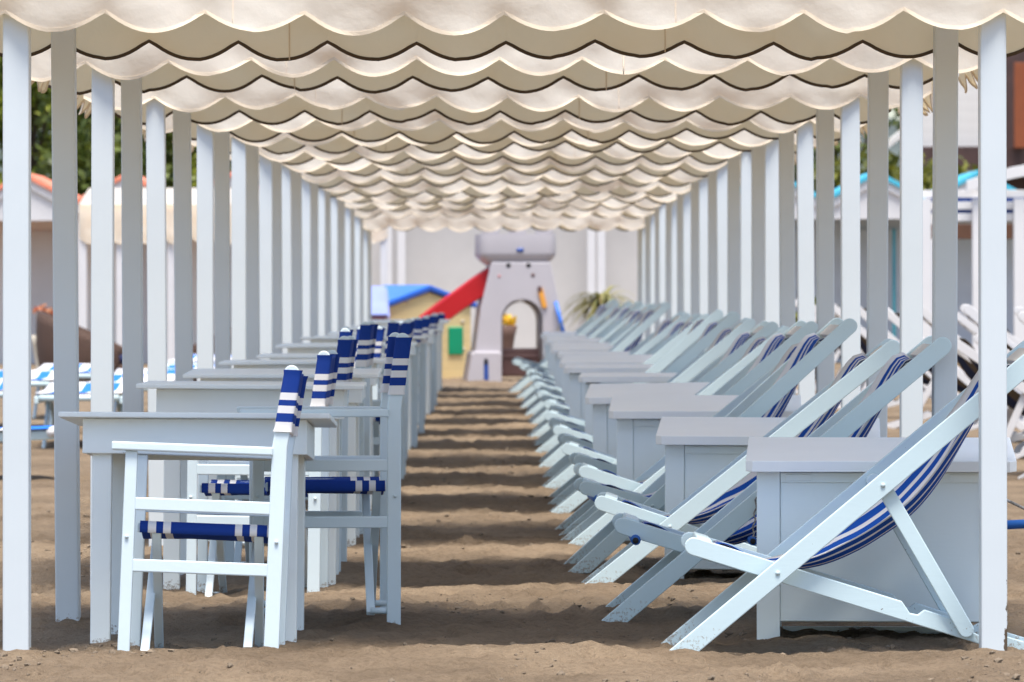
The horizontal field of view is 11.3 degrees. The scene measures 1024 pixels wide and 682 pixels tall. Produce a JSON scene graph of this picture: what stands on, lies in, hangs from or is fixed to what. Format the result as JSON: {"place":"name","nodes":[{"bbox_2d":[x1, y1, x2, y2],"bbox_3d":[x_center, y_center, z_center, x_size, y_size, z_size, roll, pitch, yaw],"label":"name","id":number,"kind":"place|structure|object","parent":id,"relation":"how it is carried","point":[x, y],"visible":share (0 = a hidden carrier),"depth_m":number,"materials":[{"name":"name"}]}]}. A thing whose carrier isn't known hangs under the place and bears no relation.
{"place":"outdoors","nodes":[
{"label":"outdoors","id":0,"kind":"place"},
{"bbox_2d":[0,118,972,177],"bbox_3d":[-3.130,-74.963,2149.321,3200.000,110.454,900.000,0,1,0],"label":"trees","id":1,"kind":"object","parent":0,"point":[894,148],"depth_m":2023.35,"materials":[{"name":"green plant"}]},
{"bbox_2d":[419,229,564,381],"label":"play tower","id":2,"kind":"structure","parent":0,"point":[518,265],"depth_m":61.75,"materials":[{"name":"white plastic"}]},
{"bbox_2d":[502,348,539,375],"bbox_3d":[0.104,0.254,62.002,0.471,0.337,0.063,0,1,-4],"label":"half door","id":3,"kind":"structure","parent":2,"relation":"in","point":[532,354],"depth_m":61.97,"materials":[{"name":"brown wood"}]},
{"bbox_2d":[371,226,637,347],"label":"pale house","id":4,"kind":"structure","parent":0,"point":[581,261],"depth_m":73.89,"materials":[{"name":"paint"}]},
{"bbox_2d":[0,362,1023,681],"bbox_3d":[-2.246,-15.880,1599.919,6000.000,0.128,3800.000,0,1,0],"label":"sand","id":5,"kind":"structure","parent":0,"point":[482,424],"depth_m":17.85,"materials":[{"name":"beige sand"}]},
{"bbox_2d":[0,370,53,425],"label":"sun lounger","id":6,"kind":"object","parent":5,"relation":"on","point":[42,374],"visible":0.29,"depth_m":42.05,"materials":[{"name":"paint"}]},
{"bbox_2d":[0,425,53,441],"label":"sun lounger","id":7,"kind":"object","parent":5,"relation":"on","point":[42,432],"visible":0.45,"depth_m":30.58,"materials":[{"name":"paint"}]},
{"bbox_2d":[0,174,79,363],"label":"beach cabin","id":8,"kind":"object","parent":5,"relation":"on","point":[41,249],"visible":0.15,"depth_m":76.40,"materials":[{"name":"wood"}]},
{"bbox_2d":[31,231,52,363],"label":"door","id":9,"kind":"structure","parent":8,"relation":"in","point":[41,241],"depth_m":76.41,"materials":[{"name":"wood"}]},
{"bbox_2d":[31,304,52,380],"bbox_3d":[-5.594,0.032,62.000,0.320,0.957,0.327,0,1,0],"label":"flower pot","id":10,"kind":"object","parent":5,"relation":"on","point":[33,337],"visible":0.23,"depth_m":61.93,"materials":[{"name":"ceramic"}]},
{"bbox_2d":[0,57,89,184],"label":"leafy tree","id":11,"kind":"object","parent":5,"relation":"on","point":[35,113],"visible":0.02,"depth_m":85.85,"materials":[{"name":"green plant"}]},
{"bbox_2d":[32,363,90,418],"bbox_3d":[-3.869,0.455,45.537,0.630,0.485,1.915,0,1,-1],"label":"sun lounger","id":12,"kind":"object","parent":5,"relation":"on","point":[82,367],"visible":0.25,"depth_m":45.65,"materials":[{"name":"paint"}]},
{"bbox_2d":[34,382,122,447],"bbox_3d":[-3.077,0.556,37.532,0.630,0.485,1.915,0,1,-2],"label":"sun lounger","id":13,"kind":"object","parent":5,"relation":"on","point":[47,396],"visible":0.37,"depth_m":37.34,"materials":[{"name":"paint"}]},
{"bbox_2d":[36,310,121,387],"bbox_3d":[-4.710,0.099,57.298,1.081,0.880,1.069,0,1,0],"label":"wicker seat","id":14,"kind":"object","parent":5,"relation":"on","point":[44,334],"visible":0.23,"depth_m":56.93,"materials":[{"name":"brown wicker"}]},
{"bbox_2d":[31,90,192,195],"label":"leafy tree","id":15,"kind":"object","parent":5,"relation":"on","point":[83,160],"visible":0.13,"depth_m":81.92,"materials":[{"name":"green plant"}]},
{"bbox_2d":[78,175,174,363],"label":"beach cabin","id":16,"kind":"object","parent":5,"relation":"on","point":[118,185],"visible":0.07,"depth_m":76.42,"materials":[{"name":"wood"}]},
{"bbox_2d":[143,243,147,363],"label":"door","id":17,"kind":"structure","parent":16,"relation":"in","point":[145,354],"depth_m":76.41,"materials":[{"name":"wood"}]},
{"bbox_2d":[58,412,337,642],"bbox_3d":[-1.024,0.661,17.048,0.872,0.823,0.800,0,-3,0],"label":"table","id":18,"kind":"object","parent":5,"relation":"on","point":[102,431],"visible":0.64,"depth_m":16.72,"materials":[{"name":"paint"}]},
{"bbox_2d":[168,141,230,187],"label":"leafy tree","id":19,"kind":"object","parent":5,"relation":"on","point":[194,166],"visible":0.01,"depth_m":84.21,"materials":[{"name":"green plant"}]},
{"bbox_2d":[111,365,307,650],"bbox_3d":[-0.959,0.575,16.331,0.582,1.000,0.522,2,-3,0],"label":"director chair","id":20,"kind":"object","parent":5,"relation":"on","point":[138,529],"visible":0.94,"depth_m":16.10,"materials":[{"name":"paint"}]},
{"bbox_2d":[192,172,230,344],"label":"beach cabin","id":21,"kind":"object","parent":5,"relation":"on","point":[194,268],"visible":0.04,"depth_m":76.45,"materials":[{"name":"wood"}]},
{"bbox_2d":[79,188,387,362],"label":"awning","id":22,"kind":"object","parent":5,"relation":"on","point":[380,236],"visible":0.16,"depth_m":66.00,"materials":[{"name":"beige fabric"}]},
{"bbox_2d":[136,381,366,589],"bbox_3d":[-1.012,0.576,20.307,0.872,0.823,0.800,0,0,-1],"label":"table","id":23,"kind":"object","parent":5,"relation":"on","point":[206,396],"visible":0.62,"depth_m":19.96,"materials":[{"name":"paint"}]},
{"bbox_2d":[186,350,340,596],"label":"director chair","id":24,"kind":"object","parent":5,"relation":"on","point":[199,472],"visible":0.59,"depth_m":19.35,"materials":[{"name":"paint"}]},
{"bbox_2d":[183,368,381,546],"bbox_3d":[-1.033,0.549,23.580,0.872,0.823,0.800,0,2,0],"label":"table","id":25,"kind":"object","parent":5,"relation":"on","point":[356,397],"visible":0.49,"depth_m":23.26,"materials":[{"name":"paint"}]},
{"bbox_2d":[216,336,357,571],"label":"director chair","id":26,"kind":"object","parent":5,"relation":"on","point":[346,347],"visible":0.3,"depth_m":20.93,"materials":[{"name":"paint"}]},
{"bbox_2d":[219,358,385,509],"bbox_3d":[-1.057,0.509,26.866,0.872,0.823,0.800,-1,1,0],"label":"table","id":27,"kind":"object","parent":5,"relation":"on","point":[272,363],"visible":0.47,"depth_m":26.52,"materials":[{"name":"paint"}]},
{"bbox_2d":[264,321,378,533],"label":"director chair","id":28,"kind":"object","parent":5,"relation":"on","point":[366,345],"visible":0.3,"depth_m":24.05,"materials":[{"name":"paint"}]},
{"bbox_2d":[237,332,412,629],"bbox_3d":[-0.643,0.471,17.747,0.582,1.000,0.522,0,0,-4],"label":"director chair","id":29,"kind":"object","parent":5,"relation":"on","point":[384,490],"visible":0.73,"depth_m":17.52,"materials":[{"name":"paint"}]},
{"bbox_2d":[256,353,409,399],"bbox_3d":[-1.031,0.488,30.145,0.872,0.823,0.800,0,1,-1],"label":"table","id":30,"kind":"object","parent":5,"relation":"on","point":[291,356],"visible":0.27,"depth_m":29.74,"materials":[{"name":"paint"}]},
{"bbox_2d":[275,342,416,352],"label":"table","id":31,"kind":"object","parent":5,"relation":"on","point":[305,347],"visible":0.24,"depth_m":33.08,"materials":[{"name":"paint"}]},
{"bbox_2d":[300,336,425,449],"bbox_3d":[-1.046,0.383,36.710,0.872,0.823,0.800,0,0,0],"label":"table","id":32,"kind":"object","parent":5,"relation":"on","point":[332,340],"visible":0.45,"depth_m":36.39,"materials":[{"name":"paint"}]},
{"bbox_2d":[372,325,384,399],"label":"director chair","id":33,"kind":"object","parent":5,"relation":"on","point":[379,341],"visible":0.16,"depth_m":29.17,"materials":[{"name":"paint"}]},
{"bbox_2d":[371,286,389,319],"bbox_3d":[-1.947,-0.085,63.198,0.870,1.170,1.078,0,1,-4],"label":"playhouse","id":34,"kind":"object","parent":5,"relation":"on","point":[380,306],"visible":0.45,"depth_m":62.90,"materials":[{"name":"plastic"}]},
{"bbox_2d":[373,320,398,476],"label":"director chair","id":35,"kind":"object","parent":5,"relation":"on","point":[393,326],"visible":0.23,"depth_m":27.35,"materials":[{"name":"paint"}]},
{"bbox_2d":[378,320,413,478],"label":"director chair","id":36,"kind":"object","parent":5,"relation":"on","point":[407,326],"visible":0.09,"depth_m":30.62,"materials":[{"name":"paint"}]},
{"bbox_2d":[350,328,442,413],"bbox_3d":[-1.067,0.304,46.550,0.872,0.823,0.800,0,0,1],"label":"table","id":37,"kind":"object","parent":5,"relation":"on","point":[430,340],"visible":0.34,"depth_m":46.22,"materials":[{"name":"paint"}]},
{"bbox_2d":[378,317,423,447],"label":"director chair","id":38,"kind":"object","parent":5,"relation":"on","point":[418,325],"visible":0.38,"depth_m":37.19,"materials":[{"name":"paint"}]},
{"bbox_2d":[369,319,449,390],"bbox_3d":[-1.115,0.186,56.380,0.872,0.823,0.800,0,1,1],"label":"table","id":39,"kind":"object","parent":5,"relation":"on","point":[439,361],"visible":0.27,"depth_m":56.25,"materials":[{"name":"paint"}]},
{"bbox_2d":[418,316,429,433],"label":"director chair","id":40,"kind":"object","parent":5,"relation":"on","point":[421,385],"visible":0.34,"depth_m":40.46,"materials":[{"name":"paint"}]},
{"bbox_2d":[382,285,476,377],"bbox_3d":[-1.300,-0.102,64.273,1.422,1.180,1.300,0,1,-28],"label":"playhouse","id":41,"kind":"object","parent":5,"relation":"on","point":[409,301],"visible":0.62,"depth_m":63.85,"materials":[{"name":"yellow plastic"}]},
{"bbox_2d":[430,314,438,410],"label":"director chair","id":42,"kind":"object","parent":5,"relation":"on","point":[434,322],"visible":0.22,"depth_m":47.48,"materials":[{"name":"paint"}]},
{"bbox_2d":[331,192,676,335],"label":"sun shelter","id":43,"kind":"object","parent":5,"relation":"on","point":[338,260],"visible":0.2,"depth_m":45.48,"materials":[{"name":"paint"}]},
{"bbox_2d":[363,213,644,341],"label":"sun shelter","id":44,"kind":"object","parent":5,"relation":"on","point":[470,221],"visible":0.3,"depth_m":55.27,"materials":[{"name":"paint"}]},
{"bbox_2d":[31,43,977,590],"bbox_3d":[-0.039,-0.164,20.159,3.783,2.477,1.978,0,1,0],"label":"sun shelter","id":45,"kind":"object","parent":5,"relation":"on","point":[149,67],"visible":0.43,"depth_m":19.24,"materials":[{"name":"paint"}]},
{"bbox_2d":[142,111,866,514],"bbox_3d":[-0.035,-0.227,26.726,3.774,2.463,1.974,0,1,0],"label":"sun shelter","id":46,"kind":"object","parent":5,"relation":"on","point":[434,127],"visible":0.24,"depth_m":27.54,"materials":[{"name":"paint"}]},
{"bbox_2d":[282,156,726,356],"bbox_3d":[-0.055,-0.338,36.562,3.774,2.477,2.010,0,1,0],"label":"sun shelter","id":47,"kind":"object","parent":5,"relation":"on","point":[292,314],"visible":0.25,"depth_m":35.63,"materials":[{"name":"paint"}]},
{"bbox_2d":[318,179,690,335],"bbox_3d":[-0.068,-0.389,43.122,3.786,2.438,1.988,0,1,0],"label":"sun shelter","id":48,"kind":"object","parent":5,"relation":"on","point":[617,187],"visible":0.21,"depth_m":42.19,"materials":[{"name":"paint"}]},
{"bbox_2d":[77,75,932,545],"bbox_3d":[-0.028,-0.187,23.447,3.784,2.453,1.992,0,1,0],"label":"sun shelter","id":49,"kind":"object","parent":5,"relation":"on","point":[789,99],"visible":0.32,"depth_m":22.52,"materials":[{"name":"paint"}]},
{"bbox_2d":[302,169,707,350],"bbox_3d":[-0.059,-0.368,39.840,3.754,2.468,1.997,0,1,0],"label":"sun shelter","id":50,"kind":"object","parent":5,"relation":"on","point":[699,235],"visible":0.25,"depth_m":38.91,"materials":[{"name":"paint"}]},
{"bbox_2d":[355,205,654,338],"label":"sun shelter","id":51,"kind":"object","parent":5,"relation":"on","point":[630,212],"visible":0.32,"depth_m":52.03,"materials":[{"name":"paint"}]},
{"bbox_2d":[345,197,665,330],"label":"sun shelter","id":52,"kind":"object","parent":5,"relation":"on","point":[578,203],"visible":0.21,"depth_m":48.75,"materials":[{"name":"paint"}]},
{"bbox_2d":[503,313,517,347],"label":"flower pot","id":53,"kind":"object","parent":5,"relation":"on","point":[509,328],"visible":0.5,"depth_m":66.41,"materials":[{"name":"ceramic"}]},
{"bbox_2d":[0,0,1023,650],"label":"sun shelter","id":54,"kind":"object","parent":5,"relation":"on","point":[988,34],"visible":0.99,"depth_m":15.96,"materials":[{"name":"paint"}]},
{"bbox_2d":[230,142,795,359],"bbox_3d":[-0.042,-0.305,33.279,3.786,2.479,1.999,0,1,0],"label":"sun shelter","id":55,"kind":"object","parent":5,"relation":"on","point":[567,154],"visible":0.23,"depth_m":32.36,"materials":[{"name":"paint"}]},
{"bbox_2d":[191,130,837,368],"bbox_3d":[-0.038,-0.269,29.999,3.781,2.478,1.988,0,1,0],"label":"sun shelter","id":56,"kind":"object","parent":5,"relation":"on","point":[245,314],"visible":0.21,"depth_m":30.83,"materials":[{"name":"paint"}]},
{"bbox_2d":[508,302,619,391],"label":"deck chair","id":57,"kind":"object","parent":5,"relation":"on","point":[600,317],"visible":0.29,"depth_m":55.72,"materials":[{"name":"paint"}]},
{"bbox_2d":[545,338,601,375],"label":"storage chest","id":58,"kind":"object","parent":5,"relation":"on","point":[549,341],"visible":0.1,"depth_m":49.76,"materials":[{"name":"paint"}]},
{"bbox_2d":[515,303,632,397],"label":"deck chair","id":59,"kind":"object","parent":5,"relation":"on","point":[530,389],"visible":0.2,"depth_m":52.43,"materials":[{"name":"paint"}]},
{"bbox_2d":[521,301,642,403],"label":"deck chair","id":60,"kind":"object","parent":5,"relation":"on","point":[624,312],"visible":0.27,"depth_m":50.46,"materials":[{"name":"paint"}]},
{"bbox_2d":[551,345,613,387],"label":"storage chest","id":61,"kind":"object","parent":5,"relation":"on","point":[556,349],"visible":0.08,"depth_m":43.19,"materials":[{"name":"paint"}]},
{"bbox_2d":[521,305,644,407],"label":"deck chair","id":62,"kind":"object","parent":5,"relation":"on","point":[535,397],"visible":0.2,"depth_m":49.13,"materials":[{"name":"paint"}]},
{"bbox_2d":[525,306,655,414],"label":"deck chair","id":63,"kind":"object","parent":5,"relation":"on","point":[537,407],"visible":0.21,"depth_m":45.90,"materials":[{"name":"paint"}]},
{"bbox_2d":[526,304,655,411],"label":"deck chair","id":64,"kind":"object","parent":5,"relation":"on","point":[627,324],"visible":0.19,"depth_m":47.24,"materials":[{"name":"paint"}]},
{"bbox_2d":[557,351,631,397],"bbox_3d":[0.795,0.409,40.159,0.870,0.695,0.650,0,-3,3],"label":"storage chest","id":65,"kind":"object","parent":5,"relation":"on","point":[560,354],"visible":0.01,"depth_m":39.98,"materials":[{"name":"paint"}]},
{"bbox_2d":[556,286,633,330],"bbox_3d":[1.069,-0.053,60.855,1.174,1.193,1.130,0,1,39],"label":"palm","id":66,"kind":"object","parent":5,"relation":"on","point":[596,301],"visible":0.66,"depth_m":60.80,"materials":[{"name":"green plant"}]},
{"bbox_2d":[529,302,670,423],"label":"deck chair","id":67,"kind":"object","parent":5,"relation":"on","point":[630,340],"visible":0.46,"depth_m":42.59,"materials":[{"name":"paint"}]},
{"bbox_2d":[559,354,653,404],"bbox_3d":[0.787,0.443,36.865,0.870,0.695,0.650,0,0,3],"label":"storage chest","id":68,"kind":"object","parent":5,"relation":"on","point":[606,359],"visible":0.08,"depth_m":36.74,"materials":[{"name":"paint"}]},
{"bbox_2d":[527,312,689,436],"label":"deck chair","id":69,"kind":"object","parent":5,"relation":"on","point":[662,331],"visible":0.27,"depth_m":39.33,"materials":[{"name":"paint"}]},
{"bbox_2d":[564,364,653,418],"bbox_3d":[0.777,0.479,33.600,0.870,0.695,0.650,0,-3,2],"label":"storage chest","id":70,"kind":"object","parent":5,"relation":"on","point":[576,397],"visible":0.09,"depth_m":33.36,"materials":[{"name":"paint"}]},
{"bbox_2d":[534,314,701,444],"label":"deck chair","id":71,"kind":"object","parent":5,"relation":"on","point":[545,437],"visible":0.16,"depth_m":37.34,"materials":[{"name":"paint"}]},
{"bbox_2d":[535,314,709,452],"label":"deck chair","id":72,"kind":"object","parent":5,"relation":"on","point":[550,444],"visible":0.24,"depth_m":35.97,"materials":[{"name":"paint"}]},
{"bbox_2d":[579,373,676,434],"bbox_3d":[0.832,0.513,30.321,0.870,0.695,0.650,0,-4,2],"label":"storage chest","id":73,"kind":"object","parent":5,"relation":"on","point":[592,378],"visible":0.16,"depth_m":30.03,"materials":[{"name":"paint"}]},
{"bbox_2d":[538,317,722,461],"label":"deck chair","id":74,"kind":"object","parent":5,"relation":"on","point":[560,409],"visible":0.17,"depth_m":34.05,"materials":[{"name":"paint"}]},
{"bbox_2d":[539,310,722,466],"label":"deck chair","id":75,"kind":"object","parent":5,"relation":"on","point":[697,329],"visible":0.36,"depth_m":32.69,"materials":[{"name":"paint"}]},
{"bbox_2d":[543,311,739,476],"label":"deck chair","id":76,"kind":"object","parent":5,"relation":"on","point":[705,340],"visible":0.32,"depth_m":30.71,"materials":[{"name":"paint"}]},
{"bbox_2d":[585,382,709,456],"bbox_3d":[0.833,0.570,27.021,0.870,0.695,0.650,-1,1,4],"label":"storage chest","id":77,"kind":"object","parent":5,"relation":"on","point":[598,397],"visible":0.18,"depth_m":26.80,"materials":[{"name":"paint"}]},
{"bbox_2d":[542,318,754,488],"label":"deck chair","id":78,"kind":"object","parent":5,"relation":"on","point":[719,346],"visible":0.34,"depth_m":29.45,"materials":[{"name":"paint"}]},
{"bbox_2d":[548,321,777,503],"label":"deck chair","id":79,"kind":"object","parent":5,"relation":"on","point":[734,352],"visible":0.27,"depth_m":27.50,"materials":[{"name":"paint"}]},
{"bbox_2d":[550,326,788,513],"bbox_3d":[0.793,0.423,26.390,1.227,1.015,0.488,1,1,2],"label":"deck chair","id":80,"kind":"object","parent":5,"relation":"on","point":[572,501],"visible":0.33,"depth_m":26.17,"materials":[{"name":"paint"}]},
{"bbox_2d":[556,320,817,534],"bbox_3d":[0.811,0.422,24.432,1.226,1.015,0.506,-1,1,-3],"label":"deck chair","id":81,"kind":"object","parent":5,"relation":"on","point":[767,358],"visible":0.39,"depth_m":24.22,"materials":[{"name":"paint"}]},
{"bbox_2d":[561,331,818,545],"bbox_3d":[0.822,0.456,23.156,1.226,1.015,0.488,1,1,-3],"label":"deck chair","id":82,"kind":"object","parent":5,"relation":"on","point":[584,532],"visible":0.34,"depth_m":23.03,"materials":[{"name":"paint"}]},
{"bbox_2d":[609,395,800,540],"bbox_3d":[0.886,0.602,23.741,0.870,0.695,0.650,0,1,3],"label":"storage chest","id":83,"kind":"object","parent":5,"relation":"on","point":[640,451],"visible":0.34,"depth_m":23.50,"materials":[{"name":"paint"}]},
{"bbox_2d":[564,318,856,573],"bbox_3d":[0.792,0.441,21.151,1.227,1.015,0.506,-3,1,-3],"label":"deck chair","id":84,"kind":"object","parent":5,"relation":"on","point":[771,395],"visible":0.45,"depth_m":20.93,"materials":[{"name":"paint"}]},
{"bbox_2d":[582,339,899,583],"bbox_3d":[0.856,0.492,19.827,1.226,1.015,0.488,1,1,2],"label":"deck chair","id":85,"kind":"object","parent":5,"relation":"on","point":[714,494],"visible":0.52,"depth_m":19.61,"materials":[{"name":"paint"}]},
{"bbox_2d":[656,417,879,578],"bbox_3d":[1.011,0.656,20.461,0.870,0.695,0.650,0,1,4],"label":"storage chest","id":86,"kind":"object","parent":5,"relation":"on","point":[700,451],"visible":0.3,"depth_m":20.22,"materials":[{"name":"paint"}]},
{"bbox_2d":[601,336,951,621],"bbox_3d":[0.883,0.496,17.867,1.226,1.015,0.506,-1,1,0],"label":"deck chair","id":87,"kind":"object","parent":5,"relation":"on","point":[733,521],"visible":0.52,"depth_m":17.63,"materials":[{"name":"paint"}]},
{"bbox_2d":[779,182,815,326],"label":"beach cabin","id":88,"kind":"object","parent":5,"relation":"on","point":[796,244],"visible":0.02,"depth_m":76.42,"materials":[{"name":"white paint"}]},
{"bbox_2d":[662,341,1023,650],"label":"deck chair","id":89,"kind":"object","parent":5,"relation":"on","point":[894,488],"visible":0.86,"depth_m":16.21,"materials":[{"name":"paint"}]},
{"bbox_2d":[813,107,899,170],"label":"bushy tree","id":90,"kind":"object","parent":5,"relation":"on","point":[837,147],"visible":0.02,"depth_m":98.83,"materials":[{"name":"green plant"}]},
{"bbox_2d":[814,150,925,197],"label":"bushy tree","id":91,"kind":"object","parent":5,"relation":"on","point":[893,161],"visible":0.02,"depth_m":84.84,"materials":[{"name":"green plant"}]},
{"bbox_2d":[834,173,925,361],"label":"beach cabin","id":92,"kind":"object","parent":5,"relation":"on","point":[893,247],"visible":0.17,"depth_m":76.42,"materials":[{"name":"teal paint"}]},
{"bbox_2d":[860,229,899,340],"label":"door","id":93,"kind":"structure","parent":92,"relation":"in","point":[863,232],"depth_m":76.43,"materials":[{"name":"wood"}]},
{"bbox_2d":[746,437,1016,639],"bbox_3d":[1.206,0.673,17.021,0.870,0.695,0.650,0,1,4],"label":"storage chest","id":94,"kind":"object","parent":5,"relation":"on","point":[801,481],"visible":0.56,"depth_m":16.77,"materials":[{"name":"paint"}]},
{"bbox_2d":[834,304,931,408],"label":"deck chair","id":95,"kind":"object","parent":5,"relation":"on","point":[837,314],"visible":0.11,"depth_m":47.50,"materials":[{"name":"white paint"}]},
{"bbox_2d":[860,307,958,407],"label":"deck chair","id":96,"kind":"object","parent":5,"relation":"on","point":[927,377],"visible":0.09,"depth_m":44.29,"materials":[{"name":"white paint"}]},
{"bbox_2d":[923,153,977,189],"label":"bushy tree","id":97,"kind":"object","parent":5,"relation":"on","point":[927,177],"visible":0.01,"depth_m":83.95,"materials":[{"name":"green plant"}]},
{"bbox_2d":[887,308,1023,429],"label":"deck chair","id":98,"kind":"object","parent":5,"relation":"on","point":[963,380],"visible":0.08,"depth_m":41.01,"materials":[{"name":"white paint"}]},
{"bbox_2d":[889,52,1023,189],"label":"clapboard house","id":99,"kind":"structure","parent":5,"relation":"on","point":[968,126],"depth_m":97.97,"materials":[{"name":"white wood"}]},
{"bbox_2d":[923,306,1021,429],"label":"deck chair","id":100,"kind":"object","parent":5,"relation":"on","point":[968,369],"visible":0.15,"depth_m":37.45,"materials":[{"name":"white paint"}]},
{"bbox_2d":[923,165,1023,351],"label":"pergola","id":101,"kind":"object","parent":5,"relation":"on","point":[968,204],"visible":0.38,"depth_m":57.95,"materials":[{"name":"white paint"}]},
{"bbox_2d":[931,170,1016,344],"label":"beach cabin","id":102,"kind":"object","parent":5,"relation":"on","point":[964,271],"visible":0.03,"depth_m":76.43,"materials":[{"name":"teal paint"}]},
{"bbox_2d":[957,239,971,344],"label":"door","id":103,"kind":"structure","parent":102,"relation":"in","point":[964,245],"depth_m":76.43,"materials":[{"name":"wood"}]},
{"bbox_2d":[957,312,1007,406],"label":"deck chair","id":104,"kind":"object","parent":5,"relation":"on","point":[968,324],"visible":0.16,"depth_m":45.54,"materials":[{"name":"white paint"}]},
{"bbox_2d":[957,338,1023,458],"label":"deck chair","id":105,"kind":"object","parent":5,"relation":"on","point":[967,351],"visible":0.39,"depth_m":33.92,"materials":[{"name":"white paint"}]},
{"bbox_2d":[960,304,1023,442],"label":"deck chair","id":106,"kind":"object","parent":5,"relation":"on","point":[970,312],"visible":0.23,"depth_m":34.45,"materials":[{"name":"white paint"}]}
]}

